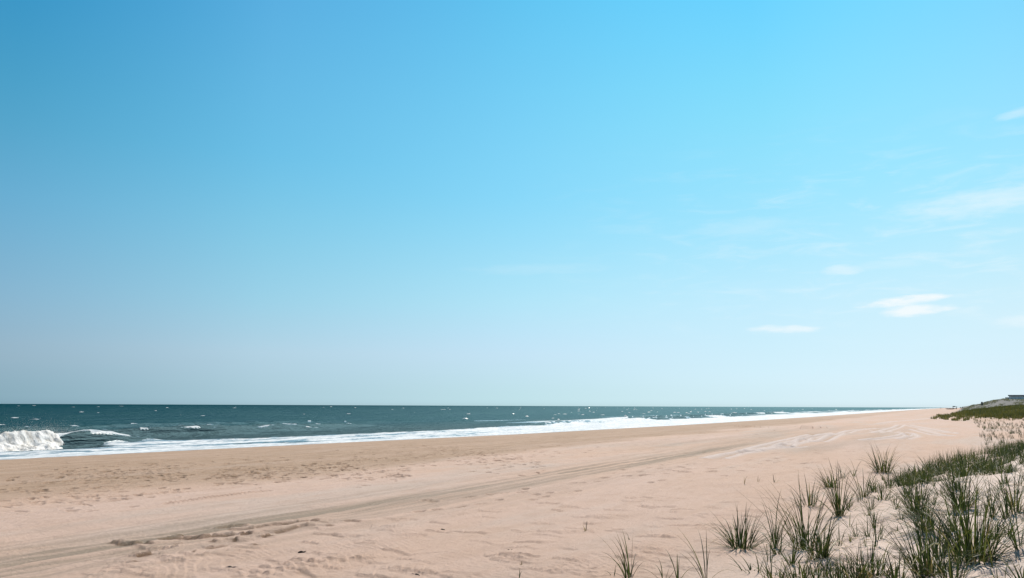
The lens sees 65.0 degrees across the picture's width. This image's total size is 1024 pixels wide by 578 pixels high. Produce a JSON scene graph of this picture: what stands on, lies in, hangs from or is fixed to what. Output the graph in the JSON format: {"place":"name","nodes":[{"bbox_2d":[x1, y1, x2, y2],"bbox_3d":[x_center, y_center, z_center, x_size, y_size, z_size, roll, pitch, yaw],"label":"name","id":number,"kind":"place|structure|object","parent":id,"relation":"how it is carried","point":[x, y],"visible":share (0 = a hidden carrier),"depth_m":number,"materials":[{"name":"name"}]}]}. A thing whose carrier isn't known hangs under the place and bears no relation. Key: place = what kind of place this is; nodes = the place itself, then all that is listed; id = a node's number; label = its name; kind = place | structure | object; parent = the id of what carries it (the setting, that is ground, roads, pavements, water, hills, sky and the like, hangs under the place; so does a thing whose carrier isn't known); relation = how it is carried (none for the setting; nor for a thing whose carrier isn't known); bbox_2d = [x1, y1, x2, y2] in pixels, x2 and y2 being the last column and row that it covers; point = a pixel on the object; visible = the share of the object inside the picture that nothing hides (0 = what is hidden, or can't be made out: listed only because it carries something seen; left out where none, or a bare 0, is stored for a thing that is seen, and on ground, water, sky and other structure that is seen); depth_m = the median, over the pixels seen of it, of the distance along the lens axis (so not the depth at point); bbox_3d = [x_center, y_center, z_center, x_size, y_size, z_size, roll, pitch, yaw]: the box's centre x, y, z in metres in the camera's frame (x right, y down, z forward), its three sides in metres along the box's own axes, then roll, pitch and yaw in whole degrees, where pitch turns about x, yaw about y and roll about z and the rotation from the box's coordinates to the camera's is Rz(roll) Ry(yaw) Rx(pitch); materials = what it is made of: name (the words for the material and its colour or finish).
{"place":"outdoors","nodes":[
{"label":"outdoors","id":0,"kind":"place"},
{"bbox_2d":[0,404,919,451],"bbox_3d":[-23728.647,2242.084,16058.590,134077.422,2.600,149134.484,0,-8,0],"label":"sea","id":1,"kind":"structure","parent":0,"point":[162,422],"depth_m":304.94,"materials":[{"name":"liquid"}]},
{"bbox_2d":[0,430,63,451],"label":"breaking wave","id":2,"kind":"object","parent":1,"relation":"on","point":[23,440],"visible":0.99,"depth_m":82.45,"materials":[{"name":"liquid"}]},
{"bbox_2d":[0,420,78,433],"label":"sea spray","id":3,"kind":"object","parent":2,"relation":"on","point":[42,426],"visible":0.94,"depth_m":85.94,"materials":[{"name":"liquid"}]},
{"bbox_2d":[0,405,853,424],"bbox_3d":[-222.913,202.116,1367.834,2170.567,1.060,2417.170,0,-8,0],"label":"whitecaps","id":4,"kind":"object","parent":1,"relation":"on","point":[441,409],"visible":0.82,"depth_m":573.06,"materials":[{"name":"liquid"}]},
{"bbox_2d":[0,408,936,459],"bbox_3d":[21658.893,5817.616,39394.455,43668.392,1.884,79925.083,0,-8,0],"label":"surf foam","id":5,"kind":"object","parent":1,"relation":"on","point":[159,445],"visible":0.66,"depth_m":120.67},
{"bbox_2d":[0,399,1023,577],"bbox_3d":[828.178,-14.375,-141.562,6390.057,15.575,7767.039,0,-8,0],"label":"beach","id":6,"kind":"structure","parent":0,"point":[535,502],"depth_m":21.69,"materials":[{"name":"beige sand"}]},
{"bbox_2d":[600,532,640,577],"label":"grass tuft","id":7,"kind":"object","parent":6,"relation":"on","point":[627,570],"visible":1,"depth_m":12.16,"materials":[{"name":"green plant"}]},
{"bbox_2d":[631,560,673,577],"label":"grass tuft","id":8,"kind":"object","parent":6,"relation":"on","point":[660,571],"visible":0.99,"depth_m":12.03,"materials":[{"name":"green plant"}]},
{"bbox_2d":[667,551,692,577],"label":"grass tuft","id":9,"kind":"object","parent":6,"relation":"on","point":[677,575],"visible":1,"depth_m":12.15,"materials":[{"name":"green plant"}]},
{"bbox_2d":[680,533,732,577],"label":"grass tuft","id":10,"kind":"object","parent":6,"relation":"on","point":[704,560],"visible":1,"depth_m":12.11,"materials":[{"name":"green plant"}]},
{"bbox_2d":[701,502,776,553],"bbox_3d":[4.262,4.622,14.728,1.782,1.308,1.723,0,-8,0],"label":"grass tuft","id":11,"kind":"object","parent":6,"relation":"on","point":[740,544],"visible":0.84,"depth_m":14.83,"materials":[{"name":"green plant"}]},
{"bbox_2d":[726,552,776,572],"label":"grass tuft","id":12,"kind":"object","parent":6,"relation":"on","point":[758,567],"visible":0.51,"depth_m":12.64,"materials":[{"name":"green plant"}]},
{"bbox_2d":[751,534,778,561],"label":"grass tuft","id":13,"kind":"object","parent":6,"relation":"on","point":[770,551],"visible":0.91,"depth_m":13.39,"materials":[{"name":"green plant"}]},
{"bbox_2d":[745,533,788,555],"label":"grass tuft","id":14,"kind":"object","parent":6,"relation":"on","point":[780,548],"visible":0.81,"depth_m":14.11,"materials":[{"name":"green plant"}]},
{"bbox_2d":[750,552,795,577],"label":"grass tuft","id":15,"kind":"object","parent":6,"relation":"on","point":[769,573],"visible":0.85,"depth_m":11.62,"materials":[{"name":"green plant"}]},
{"bbox_2d":[749,491,810,547],"bbox_3d":[5.030,4.256,14.818,1.829,1.105,1.201,-3,-9,20],"label":"grass tuft","id":16,"kind":"object","parent":6,"relation":"on","point":[777,537],"visible":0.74,"depth_m":14.87,"materials":[{"name":"green plant"}]},
{"bbox_2d":[774,541,807,565],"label":"grass tuft","id":17,"kind":"object","parent":6,"relation":"on","point":[792,563],"visible":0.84,"depth_m":12.57,"materials":[{"name":"green plant"}]},
{"bbox_2d":[767,554,821,577],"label":"grass tuft","id":18,"kind":"object","parent":6,"relation":"on","point":[795,574],"visible":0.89,"depth_m":11.45,"materials":[{"name":"green plant"}]},
{"bbox_2d":[732,473,857,550],"bbox_3d":[5.067,4.002,14.264,2.172,1.432,2.005,0,-8,0],"label":"grass tuft","id":19,"kind":"object","parent":6,"relation":"on","point":[800,527],"visible":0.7,"depth_m":14.31,"materials":[{"name":"green plant"}]},
{"bbox_2d":[786,475,826,506],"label":"grass tuft","id":20,"kind":"object","parent":6,"relation":"on","point":[813,504],"visible":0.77,"depth_m":20.93,"materials":[{"name":"green plant"}]},
{"bbox_2d":[773,517,843,563],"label":"grass tuft","id":21,"kind":"object","parent":6,"relation":"on","point":[812,553],"visible":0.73,"depth_m":12.88,"materials":[{"name":"green plant"}]},
{"bbox_2d":[790,565,833,577],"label":"grass tuft","id":22,"kind":"object","parent":6,"relation":"on","point":[817,574],"visible":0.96,"depth_m":11.00,"materials":[{"name":"green plant"}]},
{"bbox_2d":[788,509,844,558],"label":"grass tuft","id":23,"kind":"object","parent":6,"relation":"on","point":[827,550],"visible":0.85,"depth_m":12.83,"materials":[{"name":"green plant"}]},
{"bbox_2d":[791,548,850,577],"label":"grass tuft","id":24,"kind":"object","parent":6,"relation":"on","point":[810,569],"visible":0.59,"depth_m":11.77,"materials":[{"name":"green plant"}]},
{"bbox_2d":[814,468,846,487],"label":"grass tuft","id":25,"kind":"object","parent":6,"relation":"on","point":[827,484],"visible":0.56,"depth_m":26.03,"materials":[{"name":"green plant"}]},
{"bbox_2d":[802,458,863,516],"bbox_3d":[7.574,4.697,19.033,1.452,1.364,1.780,-6,-10,35],"label":"grass tuft","id":26,"kind":"object","parent":6,"relation":"on","point":[837,503],"visible":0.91,"depth_m":18.76,"materials":[{"name":"green plant"}]},
{"bbox_2d":[808,550,868,577],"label":"grass tuft","id":27,"kind":"object","parent":6,"relation":"on","point":[837,573],"visible":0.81,"depth_m":11.16,"materials":[{"name":"green plant"}]},
{"bbox_2d":[830,528,847,545],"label":"grass tuft","id":28,"kind":"object","parent":6,"relation":"on","point":[839,538],"visible":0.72,"depth_m":14.29,"materials":[{"name":"green plant"}]},
{"bbox_2d":[819,542,881,577],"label":"grass tuft","id":29,"kind":"object","parent":6,"relation":"on","point":[852,572],"visible":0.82,"depth_m":11.12,"materials":[{"name":"green plant"}]},
{"bbox_2d":[841,492,860,509],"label":"grass tuft","id":30,"kind":"object","parent":6,"relation":"on","point":[847,503],"visible":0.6,"depth_m":19.97,"materials":[{"name":"green plant"}]},
{"bbox_2d":[847,523,859,536],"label":"grass tuft","id":31,"kind":"object","parent":6,"relation":"on","point":[854,531],"visible":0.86,"depth_m":15.43,"materials":[{"name":"green plant"}]},
{"bbox_2d":[825,464,886,497],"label":"grass tuft","id":32,"kind":"object","parent":6,"relation":"on","point":[865,491],"visible":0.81,"depth_m":22.69,"materials":[{"name":"green plant"}]},
{"bbox_2d":[818,533,906,577],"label":"grass tuft","id":33,"kind":"object","parent":6,"relation":"on","point":[872,572],"visible":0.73,"depth_m":11.09,"materials":[{"name":"green plant"}]},
{"bbox_2d":[853,513,878,537],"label":"grass tuft","id":34,"kind":"object","parent":6,"relation":"on","point":[866,530],"visible":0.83,"depth_m":15.02,"materials":[{"name":"green plant"}]},
{"bbox_2d":[857,496,879,509],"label":"grass tuft","id":35,"kind":"object","parent":6,"relation":"on","point":[872,504],"visible":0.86,"depth_m":19.71,"materials":[{"name":"green plant"}]},
{"bbox_2d":[857,503,880,528],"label":"grass tuft","id":36,"kind":"object","parent":6,"relation":"on","point":[873,523],"visible":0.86,"depth_m":16.01,"materials":[{"name":"green plant"}]},
{"bbox_2d":[864,519,883,546],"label":"grass tuft","id":37,"kind":"object","parent":6,"relation":"on","point":[875,535],"visible":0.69,"depth_m":13.25,"materials":[{"name":"green plant"}]},
{"bbox_2d":[864,480,886,491],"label":"grass tuft","id":38,"kind":"object","parent":6,"relation":"on","point":[873,487],"visible":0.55,"depth_m":24.02,"materials":[{"name":"green plant"}]},
{"bbox_2d":[859,478,900,500],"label":"grass tuft","id":39,"kind":"object","parent":6,"relation":"on","point":[879,497],"visible":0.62,"depth_m":21.61,"materials":[{"name":"green plant"}]},
{"bbox_2d":[857,445,907,472],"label":"grass tuft","id":40,"kind":"object","parent":6,"relation":"on","point":[884,468],"visible":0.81,"depth_m":32.06,"materials":[{"name":"green plant"}]},
{"bbox_2d":[873,517,892,539],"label":"grass tuft","id":41,"kind":"object","parent":6,"relation":"on","point":[881,532],"visible":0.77,"depth_m":14.14,"materials":[{"name":"green plant"}]},
{"bbox_2d":[872,467,902,488],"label":"grass tuft","id":42,"kind":"object","parent":6,"relation":"on","point":[887,480],"visible":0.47,"depth_m":25.08,"materials":[{"name":"green plant"}]},
{"bbox_2d":[866,546,913,577],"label":"grass tuft","id":43,"kind":"object","parent":6,"relation":"on","point":[891,572],"visible":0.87,"depth_m":10.48,"materials":[{"name":"green plant"}]},
{"bbox_2d":[881,471,899,485],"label":"grass tuft","id":44,"kind":"object","parent":6,"relation":"on","point":[889,480],"visible":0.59,"depth_m":26.10,"materials":[{"name":"green plant"}]},
{"bbox_2d":[886,468,912,486],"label":"grass tuft","id":45,"kind":"object","parent":6,"relation":"on","point":[901,477],"visible":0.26,"depth_m":25.57,"materials":[{"name":"green plant"}]},
{"bbox_2d":[892,469,907,481],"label":"grass tuft","id":46,"kind":"object","parent":6,"relation":"on","point":[898,475],"visible":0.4,"depth_m":27.99,"materials":[{"name":"green plant"}]},
{"bbox_2d":[889,505,910,519],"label":"grass tuft","id":47,"kind":"object","parent":6,"relation":"on","point":[900,516],"visible":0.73,"depth_m":16.13,"materials":[{"name":"green plant"}]},
{"bbox_2d":[891,474,915,486],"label":"grass tuft","id":48,"kind":"object","parent":6,"relation":"on","point":[905,480],"visible":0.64,"depth_m":23.33,"materials":[{"name":"green plant"}]},
{"bbox_2d":[894,474,912,486],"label":"grass tuft","id":49,"kind":"object","parent":6,"relation":"on","point":[897,478],"visible":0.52,"depth_m":24.39,"materials":[{"name":"green plant"}]},
{"bbox_2d":[896,464,925,484],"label":"grass tuft","id":50,"kind":"object","parent":6,"relation":"on","point":[909,478],"visible":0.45,"depth_m":23.53,"materials":[{"name":"green plant"}]},
{"bbox_2d":[877,472,945,516],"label":"grass tuft","id":51,"kind":"object","parent":6,"relation":"on","point":[909,507],"visible":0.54,"depth_m":16.50,"materials":[{"name":"green plant"}]},
{"bbox_2d":[867,488,963,539],"bbox_3d":[6.993,4.028,13.815,1.497,1.358,1.528,0,-8,0],"label":"grass tuft","id":52,"kind":"object","parent":6,"relation":"on","point":[925,518],"visible":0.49,"depth_m":13.91,"materials":[{"name":"green plant"}]},
{"bbox_2d":[907,469,938,483],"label":"grass tuft","id":53,"kind":"object","parent":6,"relation":"on","point":[921,476],"visible":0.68,"depth_m":23.08,"materials":[{"name":"green plant"}]},
{"bbox_2d":[916,480,931,499],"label":"grass tuft","id":54,"kind":"object","parent":6,"relation":"on","point":[925,490],"visible":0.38,"depth_m":20.08,"materials":[{"name":"green plant"}]},
{"bbox_2d":[914,465,935,482],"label":"grass tuft","id":55,"kind":"object","parent":6,"relation":"on","point":[923,474],"visible":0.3,"depth_m":25.07,"materials":[{"name":"green plant"}]},
{"bbox_2d":[860,506,990,577],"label":"grass tuft","id":56,"kind":"object","parent":6,"relation":"on","point":[926,561],"visible":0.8,"depth_m":10.10,"materials":[{"name":"green plant"}]},
{"bbox_2d":[918,456,939,468],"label":"grass tuft","id":57,"kind":"object","parent":6,"relation":"on","point":[927,463],"visible":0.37,"depth_m":33.14,"materials":[{"name":"green plant"}]},
{"bbox_2d":[925,478,947,495],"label":"grass tuft","id":58,"kind":"object","parent":6,"relation":"on","point":[940,489],"visible":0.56,"depth_m":19.96,"materials":[{"name":"green plant"}]},
{"bbox_2d":[924,458,949,473],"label":"grass tuft","id":59,"kind":"object","parent":6,"relation":"on","point":[936,465],"visible":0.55,"depth_m":29.26,"materials":[{"name":"green plant"}]},
{"bbox_2d":[929,465,945,474],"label":"grass tuft","id":60,"kind":"object","parent":6,"relation":"on","point":[941,469],"visible":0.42,"depth_m":28.74,"materials":[{"name":"green plant"}]},
{"bbox_2d":[930,453,954,466],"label":"grass tuft","id":61,"kind":"object","parent":6,"relation":"on","point":[944,459],"visible":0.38,"depth_m":31.50,"materials":[{"name":"green plant"}]},
{"bbox_2d":[896,499,992,557],"bbox_3d":[6.192,3.635,11.580,1.326,1.117,1.453,0,-8,0],"label":"grass tuft","id":62,"kind":"object","parent":6,"relation":"on","point":[931,541],"visible":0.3,"depth_m":11.63,"materials":[{"name":"green plant"}]},
{"bbox_2d":[869,463,1023,565],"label":"grass tuft","id":63,"kind":"object","parent":6,"relation":"on","point":[978,543],"visible":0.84,"depth_m":10.49,"materials":[{"name":"green plant"}]},
{"bbox_2d":[940,464,954,476],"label":"grass tuft","id":64,"kind":"object","parent":6,"relation":"on","point":[949,471],"visible":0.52,"depth_m":25.02,"materials":[{"name":"green plant"}]},
{"bbox_2d":[903,456,1010,514],"bbox_3d":[9.133,4.002,16.447,2.088,1.414,1.740,-4,-9,28],"label":"grass tuft","id":65,"kind":"object","parent":6,"relation":"on","point":[952,492],"visible":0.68,"depth_m":16.34,"materials":[{"name":"green plant"}]},
{"bbox_2d":[906,531,1007,577],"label":"grass tuft","id":66,"kind":"object","parent":6,"relation":"on","point":[951,570],"visible":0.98,"depth_m":9.48,"materials":[{"name":"green plant"}]},
{"bbox_2d":[923,477,990,532],"bbox_3d":[7.357,3.558,13.303,0.944,1.011,1.524,0,-8,0],"label":"grass tuft","id":67,"kind":"object","parent":6,"relation":"on","point":[955,510],"visible":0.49,"depth_m":13.28,"materials":[{"name":"green plant"}]},
{"bbox_2d":[950,456,982,476],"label":"grass tuft","id":68,"kind":"object","parent":6,"relation":"on","point":[964,471],"visible":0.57,"depth_m":22.74,"materials":[{"name":"green plant"}]},
{"bbox_2d":[946,451,987,476],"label":"grass tuft","id":69,"kind":"object","parent":6,"relation":"on","point":[964,466],"visible":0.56,"depth_m":23.64,"materials":[{"name":"green plant"}]},
{"bbox_2d":[915,416,1023,465],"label":"dune grass","id":70,"kind":"structure","parent":6,"relation":"on","point":[1003,450],"depth_m":39.04,"materials":[{"name":"green plant"}]},
{"bbox_2d":[962,453,990,471],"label":"grass tuft","id":71,"kind":"object","parent":6,"relation":"on","point":[978,462],"visible":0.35,"depth_m":25.83,"materials":[{"name":"green plant"}]},
{"bbox_2d":[930,404,1023,420],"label":"dune meadow","id":72,"kind":"structure","parent":6,"relation":"on","point":[1014,411],"depth_m":174.93,"materials":[{"name":"green plant"}]},
{"bbox_2d":[961,475,996,495],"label":"grass tuft","id":73,"kind":"object","parent":6,"relation":"on","point":[974,487],"visible":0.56,"depth_m":17.50,"materials":[{"name":"green plant"}]},
{"bbox_2d":[959,474,1003,517],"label":"grass tuft","id":74,"kind":"object","parent":6,"relation":"on","point":[989,503],"visible":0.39,"depth_m":13.94,"materials":[{"name":"green plant"}]},
{"bbox_2d":[973,531,1002,566],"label":"grass tuft","id":75,"kind":"object","parent":6,"relation":"on","point":[990,555],"visible":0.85,"depth_m":9.99,"materials":[{"name":"green plant"}]},
{"bbox_2d":[970,454,1005,473],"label":"grass tuft","id":76,"kind":"object","parent":6,"relation":"on","point":[987,465],"visible":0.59,"depth_m":23.96,"materials":[{"name":"green plant"}]},
{"bbox_2d":[970,456,1005,471],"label":"grass tuft","id":77,"kind":"object","parent":6,"relation":"on","point":[986,467],"visible":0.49,"depth_m":24.58,"materials":[{"name":"green plant"}]},
{"bbox_2d":[977,450,1006,470],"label":"grass tuft","id":78,"kind":"object","parent":6,"relation":"on","point":[994,461],"visible":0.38,"depth_m":25.69,"materials":[{"name":"green plant"}]},
{"bbox_2d":[961,503,1023,550],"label":"grass tuft","id":79,"kind":"object","parent":6,"relation":"on","point":[1014,540],"visible":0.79,"depth_m":10.41,"materials":[{"name":"green plant"}]},
{"bbox_2d":[961,398,1023,410],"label":"bluff scrub","id":80,"kind":"object","parent":6,"relation":"on","point":[987,402],"visible":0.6,"depth_m":364.81,"materials":[{"name":"green plant"}]},
{"bbox_2d":[968,479,1022,519],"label":"grass tuft","id":81,"kind":"object","parent":6,"relation":"on","point":[1006,506],"visible":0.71,"depth_m":13.35,"materials":[{"name":"green plant"}]},
{"bbox_2d":[989,461,1006,473],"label":"grass tuft","id":82,"kind":"object","parent":6,"relation":"on","point":[998,470],"visible":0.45,"depth_m":23.45,"materials":[{"name":"green plant"}]},
{"bbox_2d":[977,465,1023,513],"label":"grass tuft","id":83,"kind":"object","parent":6,"relation":"on","point":[1016,501],"visible":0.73,"depth_m":13.56,"materials":[{"name":"green plant"}]},
{"bbox_2d":[990,546,1015,577],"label":"grass tuft","id":84,"kind":"object","parent":6,"relation":"on","point":[1005,570],"visible":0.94,"depth_m":9.02,"materials":[{"name":"green plant"}]},
{"bbox_2d":[991,459,1014,472],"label":"grass tuft","id":85,"kind":"object","parent":6,"relation":"on","point":[1007,465],"visible":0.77,"depth_m":22.57,"materials":[{"name":"green plant"}]},
{"bbox_2d":[989,507,1022,537],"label":"grass tuft","id":86,"kind":"object","parent":6,"relation":"on","point":[1009,526],"visible":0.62,"depth_m":11.10,"materials":[{"name":"green plant"}]},
{"bbox_2d":[991,550,1023,577],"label":"grass tuft","id":87,"kind":"object","parent":6,"relation":"on","point":[1018,568],"visible":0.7,"depth_m":8.91,"materials":[{"name":"green plant"}]},
{"bbox_2d":[994,548,1021,577],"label":"grass tuft","id":88,"kind":"object","parent":6,"relation":"on","point":[1010,569],"visible":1,"depth_m":8.19,"materials":[{"name":"green plant"}]},
{"bbox_2d":[999,467,1017,484],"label":"grass tuft","id":89,"kind":"object","parent":6,"relation":"on","point":[1005,482],"visible":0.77,"depth_m":19.39,"materials":[{"name":"green plant"}]},
{"bbox_2d":[1005,395,1023,398],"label":"beach house","id":90,"kind":"structure","parent":6,"relation":"on","point":[1016,397],"depth_m":396.25,"materials":[{"name":"grey glass"}]},
{"bbox_2d":[1009,470,1023,485],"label":"grass tuft","id":91,"kind":"object","parent":6,"relation":"on","point":[1021,481],"visible":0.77,"depth_m":18.99,"materials":[{"name":"green plant"}]},
{"bbox_2d":[0,0,1023,407],"label":"sky","id":92,"kind":"structure","parent":0,"point":[671,203],"materials":[{"name":"blue"}]},
{"bbox_2d":[766,479,1023,577],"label":"beach grass","id":93,"kind":"object","parent":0,"point":[923,538],"depth_m":13.29,"materials":[{"name":"green plant"}]}
]}

